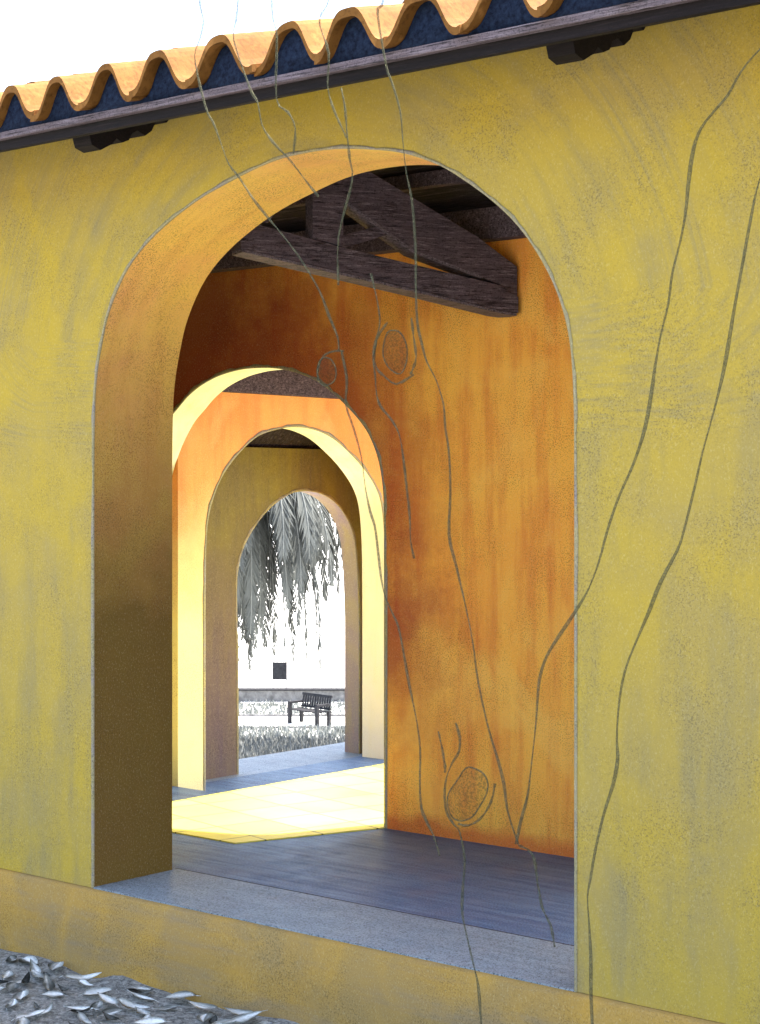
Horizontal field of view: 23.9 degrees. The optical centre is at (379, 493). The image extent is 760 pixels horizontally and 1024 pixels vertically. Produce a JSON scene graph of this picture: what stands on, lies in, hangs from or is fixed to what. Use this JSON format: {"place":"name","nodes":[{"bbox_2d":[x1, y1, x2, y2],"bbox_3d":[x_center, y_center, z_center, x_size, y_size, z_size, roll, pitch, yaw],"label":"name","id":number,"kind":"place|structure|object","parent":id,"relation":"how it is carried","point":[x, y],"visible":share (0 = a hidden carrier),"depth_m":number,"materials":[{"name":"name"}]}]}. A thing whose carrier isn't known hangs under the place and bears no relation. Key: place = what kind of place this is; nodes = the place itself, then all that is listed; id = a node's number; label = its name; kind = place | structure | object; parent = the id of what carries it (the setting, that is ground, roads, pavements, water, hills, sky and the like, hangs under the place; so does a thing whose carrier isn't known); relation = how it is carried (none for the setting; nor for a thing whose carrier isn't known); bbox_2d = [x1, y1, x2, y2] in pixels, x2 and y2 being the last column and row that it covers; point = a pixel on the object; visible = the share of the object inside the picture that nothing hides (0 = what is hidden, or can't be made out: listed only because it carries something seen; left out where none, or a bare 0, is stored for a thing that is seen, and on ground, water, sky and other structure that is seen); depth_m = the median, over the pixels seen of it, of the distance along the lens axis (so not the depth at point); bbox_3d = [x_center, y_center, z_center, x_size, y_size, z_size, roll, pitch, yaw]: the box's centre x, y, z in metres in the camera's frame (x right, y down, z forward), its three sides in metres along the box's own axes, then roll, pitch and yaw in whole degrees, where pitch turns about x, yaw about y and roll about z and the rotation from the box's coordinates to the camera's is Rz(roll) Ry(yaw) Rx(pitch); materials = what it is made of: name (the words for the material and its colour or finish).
{"place":"outdoors","nodes":[
{"label":"outdoors","id":0,"kind":"place"},
{"bbox_2d":[0,949,298,1023],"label":"ground","id":1,"kind":"structure","parent":0,"point":[185,1012],"depth_m":7.07,"materials":[{"name":"grey soil"}]},
{"bbox_2d":[1,970,13,979],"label":"fallen leaf","id":2,"kind":"object","parent":1,"relation":"on","point":[8,973],"visible":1,"depth_m":7.42,"materials":[{"name":"white plant"}]},
{"bbox_2d":[5,998,17,1008],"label":"fallen leaf","id":3,"kind":"object","parent":1,"relation":"on","point":[13,1001],"visible":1,"depth_m":6.99,"materials":[{"name":"white plant"}]},
{"bbox_2d":[6,955,16,961],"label":"fallen leaf","id":4,"kind":"object","parent":1,"relation":"on","point":[11,958],"visible":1,"depth_m":7.63,"materials":[{"name":"grey plant"}]},
{"bbox_2d":[6,982,19,991],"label":"fallen leaf","id":5,"kind":"object","parent":1,"relation":"on","point":[10,986],"visible":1,"depth_m":7.22,"materials":[{"name":"grey plant"}]},
{"bbox_2d":[12,990,28,998],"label":"fallen leaf","id":6,"kind":"object","parent":1,"relation":"on","point":[20,995],"visible":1,"depth_m":7.11,"materials":[{"name":"white plant"}]},
{"bbox_2d":[16,1016,30,1023],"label":"fallen leaf","id":7,"kind":"object","parent":1,"relation":"on","point":[23,1020],"visible":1,"depth_m":6.75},
{"bbox_2d":[21,971,29,982],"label":"dry leaf","id":8,"kind":"object","parent":1,"relation":"on","point":[26,979],"visible":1,"depth_m":7.32,"materials":[{"name":"grey plant"}]},
{"bbox_2d":[18,956,37,963],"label":"fallen leaf","id":9,"kind":"object","parent":1,"relation":"on","point":[26,959],"visible":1,"depth_m":7.61,"materials":[{"name":"grey plant"}]},
{"bbox_2d":[11,1009,45,1020],"bbox_3d":[-1.332,1.981,6.830,0.156,0.012,0.064,-4,0,-42],"label":"fallen leaf","id":10,"kind":"object","parent":1,"relation":"on","point":[34,1013],"visible":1,"depth_m":6.84,"materials":[{"name":"white plant"}]},
{"bbox_2d":[37,1002,52,1015],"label":"fallen leaf","id":11,"kind":"object","parent":10,"relation":"on","point":[48,1008],"visible":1,"depth_m":6.92,"materials":[{"name":"white plant"}]},
{"bbox_2d":[31,968,44,977],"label":"fallen leaf","id":12,"kind":"object","parent":1,"relation":"on","point":[41,975],"visible":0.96,"depth_m":7.42,"materials":[{"name":"grey plant"}]},
{"bbox_2d":[29,959,40,977],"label":"fallen leaf","id":13,"kind":"object","parent":12,"relation":"on","point":[34,966],"visible":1,"depth_m":7.50,"materials":[{"name":"grey plant"}]},
{"bbox_2d":[43,973,54,989],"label":"fallen leaf","id":14,"kind":"object","parent":1,"relation":"on","point":[48,983],"visible":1,"depth_m":7.26,"materials":[{"name":"grey plant"}]},
{"bbox_2d":[40,990,67,996],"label":"fallen leaf","id":15,"kind":"object","parent":1,"relation":"on","point":[54,993],"visible":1,"depth_m":7.12,"materials":[{"name":"white plant"}]},
{"bbox_2d":[48,961,63,969],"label":"fallen leaf","id":16,"kind":"object","parent":1,"relation":"on","point":[53,965],"visible":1,"depth_m":7.52,"materials":[{"name":"grey plant"}]},
{"bbox_2d":[58,984,69,990],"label":"dry leaf","id":17,"kind":"object","parent":1,"relation":"on","point":[62,988],"visible":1,"depth_m":7.19,"materials":[{"name":"grey plant"}]},
{"bbox_2d":[68,1007,91,1013],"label":"dry leaf","id":18,"kind":"object","parent":1,"relation":"on","point":[84,1010],"visible":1,"depth_m":6.89,"materials":[{"name":"black plant"}]},
{"bbox_2d":[59,972,101,979],"bbox_3d":[-1.221,1.970,7.329,0.176,0.018,0.051,1,10,-20],"label":"fallen leaf","id":19,"kind":"object","parent":1,"relation":"on","point":[77,977],"visible":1,"depth_m":7.34,"materials":[{"name":"white plant"}]},
{"bbox_2d":[64,1006,98,1010],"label":"fallen leaf","id":20,"kind":"object","parent":1,"relation":"on","point":[77,1008],"visible":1,"depth_m":6.93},
{"bbox_2d":[77,1011,91,1023],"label":"fallen leaf","id":21,"kind":"object","parent":1,"relation":"on","point":[81,1016],"visible":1,"depth_m":6.79,"materials":[{"name":"white plant"}]},
{"bbox_2d":[78,979,92,985],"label":"fallen leaf","id":22,"kind":"object","parent":1,"relation":"on","point":[82,981],"visible":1,"depth_m":7.29,"materials":[{"name":"white plant"}]},
{"bbox_2d":[79,987,112,995],"bbox_3d":[-1.131,1.981,7.144,0.140,0.015,0.076,-9,8,-2],"label":"fallen leaf","id":23,"kind":"object","parent":1,"relation":"on","point":[92,991],"visible":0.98,"depth_m":7.16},
{"bbox_2d":[91,1001,102,1011],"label":"fallen leaf","id":24,"kind":"object","parent":1,"relation":"on","point":[97,1005],"visible":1,"depth_m":6.97,"materials":[{"name":"white plant"}]},
{"bbox_2d":[97,992,119,1007],"bbox_3d":[-1.059,1.978,7.023,0.146,0.014,0.056,15,12,43],"label":"fallen leaf","id":25,"kind":"object","parent":1,"relation":"on","point":[107,998],"visible":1,"depth_m":7.04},
{"bbox_2d":[97,1007,124,1016],"bbox_3d":[-1.026,1.982,6.870,0.112,0.013,0.072,0,0,-9],"label":"fallen leaf","id":26,"kind":"object","parent":1,"relation":"on","point":[111,1011],"visible":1,"depth_m":6.88,"materials":[{"name":"grey plant"}]},
{"bbox_2d":[98,1021,124,1023],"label":"fallen leaf","id":27,"kind":"object","parent":1,"relation":"on","point":[102,1022],"visible":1,"depth_m":6.72,"materials":[{"name":"grey plant"}]},
{"bbox_2d":[102,1011,121,1020],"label":"dry leaf","id":28,"kind":"object","parent":1,"relation":"on","point":[108,1016],"visible":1,"depth_m":6.80,"materials":[{"name":"grey plant"}]},
{"bbox_2d":[116,997,148,1008],"bbox_3d":[-0.963,1.974,6.950,0.160,0.016,0.047,10,17,18],"label":"fallen leaf","id":29,"kind":"object","parent":1,"relation":"on","point":[127,1003],"visible":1,"depth_m":6.96,"materials":[{"name":"white plant"}]},
{"bbox_2d":[124,988,154,994],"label":"dry leaf","id":30,"kind":"object","parent":1,"relation":"on","point":[137,991],"visible":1,"depth_m":7.12,"materials":[{"name":"grey plant"}]},
{"bbox_2d":[135,1007,149,1016],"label":"fallen leaf","id":31,"kind":"object","parent":1,"relation":"on","point":[142,1011],"visible":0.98,"depth_m":6.89,"materials":[{"name":"white plant"}]},
{"bbox_2d":[128,990,157,1001],"bbox_3d":[-0.932,1.978,7.066,0.147,0.015,0.043,12,4,24],"label":"fallen leaf","id":32,"kind":"object","parent":1,"relation":"on","point":[139,996],"visible":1,"depth_m":7.07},
{"bbox_2d":[133,986,154,990],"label":"fallen leaf","id":33,"kind":"object","parent":1,"relation":"on","point":[142,988],"visible":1,"depth_m":7.16,"materials":[{"name":"white plant"}]},
{"bbox_2d":[133,1016,166,1023],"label":"fallen leaf","id":34,"kind":"object","parent":1,"relation":"on","point":[153,1020],"visible":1,"depth_m":6.73,"materials":[{"name":"white plant"}]},
{"bbox_2d":[151,1005,179,1009],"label":"fallen leaf","id":35,"kind":"object","parent":1,"relation":"on","point":[165,1007],"visible":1,"depth_m":6.94,"materials":[{"name":"grey plant"}]},
{"bbox_2d":[165,991,198,998],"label":"fallen leaf","id":36,"kind":"object","parent":1,"relation":"on","point":[180,994],"visible":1,"depth_m":7.05,"materials":[{"name":"white plant"}]},
{"bbox_2d":[187,1000,220,1008],"bbox_3d":[-0.672,1.967,6.904,0.178,0.018,0.052,1,9,34],"label":"fallen leaf","id":37,"kind":"object","parent":1,"relation":"on","point":[198,1005],"visible":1,"depth_m":6.92,"materials":[{"name":"white plant"}]},
{"bbox_2d":[197,1013,211,1021],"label":"fallen leaf","id":38,"kind":"object","parent":1,"relation":"on","point":[203,1017],"visible":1,"depth_m":6.82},
{"bbox_2d":[209,1015,217,1023],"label":"dry leaf","id":39,"kind":"object","parent":1,"relation":"on","point":[213,1019],"visible":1,"depth_m":6.77,"materials":[{"name":"grey plant"}]},
{"bbox_2d":[212,1019,235,1023],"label":"fallen leaf","id":40,"kind":"object","parent":1,"relation":"on","point":[219,1021],"visible":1,"depth_m":6.72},
{"bbox_2d":[220,1010,267,1022],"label":"fallen leaf","id":41,"kind":"object","parent":40,"relation":"on","point":[243,1018],"visible":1,"depth_m":6.74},
{"bbox_2d":[224,1007,253,1014],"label":"fallen leaf","id":42,"kind":"object","parent":1,"relation":"on","point":[236,1011],"visible":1,"depth_m":6.83,"materials":[{"name":"white plant"}]},
{"bbox_2d":[256,1020,272,1023],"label":"fallen leaf","id":43,"kind":"object","parent":1,"relation":"on","point":[266,1022],"visible":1,"depth_m":6.71,"materials":[{"name":"grey plant"}]},
{"bbox_2d":[194,0,555,1023],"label":"outline tree","id":44,"kind":"object","parent":1,"relation":"on","point":[394,426],"visible":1,"depth_m":5.45,"materials":[{"name":"metal"}]},
{"bbox_2d":[0,5,759,1023],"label":"front wall","id":45,"kind":"structure","parent":1,"relation":"on","point":[576,173],"depth_m":6.17,"materials":[{"name":"yellow paint"}]},
{"bbox_2d":[0,0,759,272],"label":"tiled roof","id":46,"kind":"structure","parent":45,"relation":"on","point":[105,105],"depth_m":6.18,"materials":[{"name":"ceramic"}]},
{"bbox_2d":[515,49,759,1023],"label":"outline tree","id":47,"kind":"object","parent":1,"relation":"on","point":[614,508],"visible":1,"depth_m":4.88,"materials":[{"name":"metal"}]},
{"bbox_2d":[172,786,214,800],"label":"corridor floor","id":48,"kind":"structure","parent":0,"point":[179,793],"depth_m":9.88,"materials":[{"name":"grey stone"}]},
{"bbox_2d":[0,0,403,91],"label":"sky","id":49,"kind":"structure","parent":0,"point":[40,40],"materials":[{"name":"white"}]},
{"bbox_2d":[172,764,384,843],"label":"paving","id":50,"kind":"structure","parent":0,"point":[350,800],"depth_m":9.35,"materials":[{"name":"stone"}]},
{"bbox_2d":[206,742,361,781],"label":"sill paving","id":51,"kind":"structure","parent":0,"point":[285,760],"depth_m":11.89,"materials":[{"name":"grey concrete"}]},
{"bbox_2d":[206,447,361,779],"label":"garden side wall","id":52,"kind":"structure","parent":51,"relation":"on","point":[255,485],"depth_m":11.31,"materials":[{"name":"paint"}]},
{"bbox_2d":[238,513,344,736],"bbox_3d":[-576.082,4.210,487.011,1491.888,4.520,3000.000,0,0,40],"label":"garden wall","id":53,"kind":"structure","parent":0,"point":[299,672],"depth_m":71.28,"materials":[{"name":"white paint"}]},
{"bbox_2d":[272,660,286,687],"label":"notice board","id":54,"kind":"object","parent":53,"relation":"on","point":[279,670],"visible":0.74,"depth_m":56.98,"materials":[{"name":"grey wood"}]},
{"bbox_2d":[237,492,342,672],"bbox_3d":[-2.449,2.406,25.061,4.977,8.210,5.156,0,0,40],"label":"palm tree","id":55,"kind":"object","parent":53,"relation":"on","point":[300,528],"visible":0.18,"depth_m":23.99,"materials":[{"name":"grey plant"}]},
{"bbox_2d":[239,714,344,728],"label":"path kerb","id":56,"kind":"structure","parent":53,"relation":"on","point":[296,727],"depth_m":52.15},
{"bbox_2d":[239,722,344,739],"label":"flower border","id":57,"kind":"object","parent":53,"relation":"on","point":[325,730],"visible":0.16,"depth_m":48.23,"materials":[{"name":"white plant"}]},
{"bbox_2d":[239,699,344,713],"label":"border","id":58,"kind":"object","parent":53,"relation":"on","point":[267,706],"visible":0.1,"depth_m":53.75,"materials":[{"name":"white plant"}]},
{"bbox_2d":[287,692,332,725],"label":"garden bench","id":59,"kind":"object","parent":53,"relation":"on","point":[318,705],"visible":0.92,"depth_m":50.47,"materials":[{"name":"grey wood"}]},
{"bbox_2d":[313,663,314,687],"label":"garden post","id":60,"kind":"object","parent":53,"relation":"on","point":[313,675],"visible":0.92,"depth_m":57.48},
{"bbox_2d":[330,663,331,687],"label":"garden post","id":61,"kind":"object","parent":53,"relation":"on","point":[330,675],"visible":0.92,"depth_m":57.48,"materials":[{"name":"white"}]},
{"bbox_2d":[239,732,344,758],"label":"grass","id":62,"kind":"structure","parent":0,"point":[251,746],"depth_m":45.20,"materials":[{"name":"grey plant"}]},
{"bbox_2d":[239,688,344,701],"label":"garden wall","id":63,"kind":"structure","parent":0,"point":[275,694],"depth_m":55.80,"materials":[{"name":"grey stone"}]},
{"bbox_2d":[206,756,383,792],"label":"floor","id":64,"kind":"structure","parent":0,"point":[247,781],"depth_m":10.90,"materials":[{"name":"blue stone"}]},
{"bbox_2d":[172,392,383,790],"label":"court wall","id":65,"kind":"structure","parent":64,"relation":"on","point":[227,428],"depth_m":10.39,"materials":[{"name":"yellow paint"}]},
{"bbox_2d":[222,370,338,448],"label":"roof","id":66,"kind":"structure","parent":65,"relation":"on","point":[282,382],"depth_m":10.88,"materials":[{"name":"brown wood"}]},
{"bbox_2d":[93,869,573,991],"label":"threshold floor","id":67,"kind":"structure","parent":0,"point":[529,959],"depth_m":6.85,"materials":[{"name":"stone"}]},
{"bbox_2d":[172,828,573,944],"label":"floor","id":68,"kind":"structure","parent":0,"point":[404,871],"depth_m":7.80,"materials":[{"name":"grey wood"}]},
{"bbox_2d":[172,238,573,857],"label":"wall","id":69,"kind":"structure","parent":68,"relation":"on","point":[505,384],"depth_m":8.56,"materials":[{"name":"paint"}]},
{"bbox_2d":[231,171,517,317],"bbox_3d":[-0.006,-1.198,8.095,1.350,0.757,0.140,0,0,-23],"label":"roof truss","id":70,"kind":"object","parent":69,"relation":"attached to","point":[480,277],"visible":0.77,"depth_m":8.07,"materials":[{"name":"brown wood"}]},
{"bbox_2d":[176,868,573,945],"bbox_3d":[0.038,1.657,7.108,2.440,0.020,0.014,0,0,40],"label":"floor joint","id":71,"kind":"object","parent":68,"relation":"on","point":[379,907],"visible":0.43,"depth_m":7.13,"materials":[{"name":"grey"}]}
]}

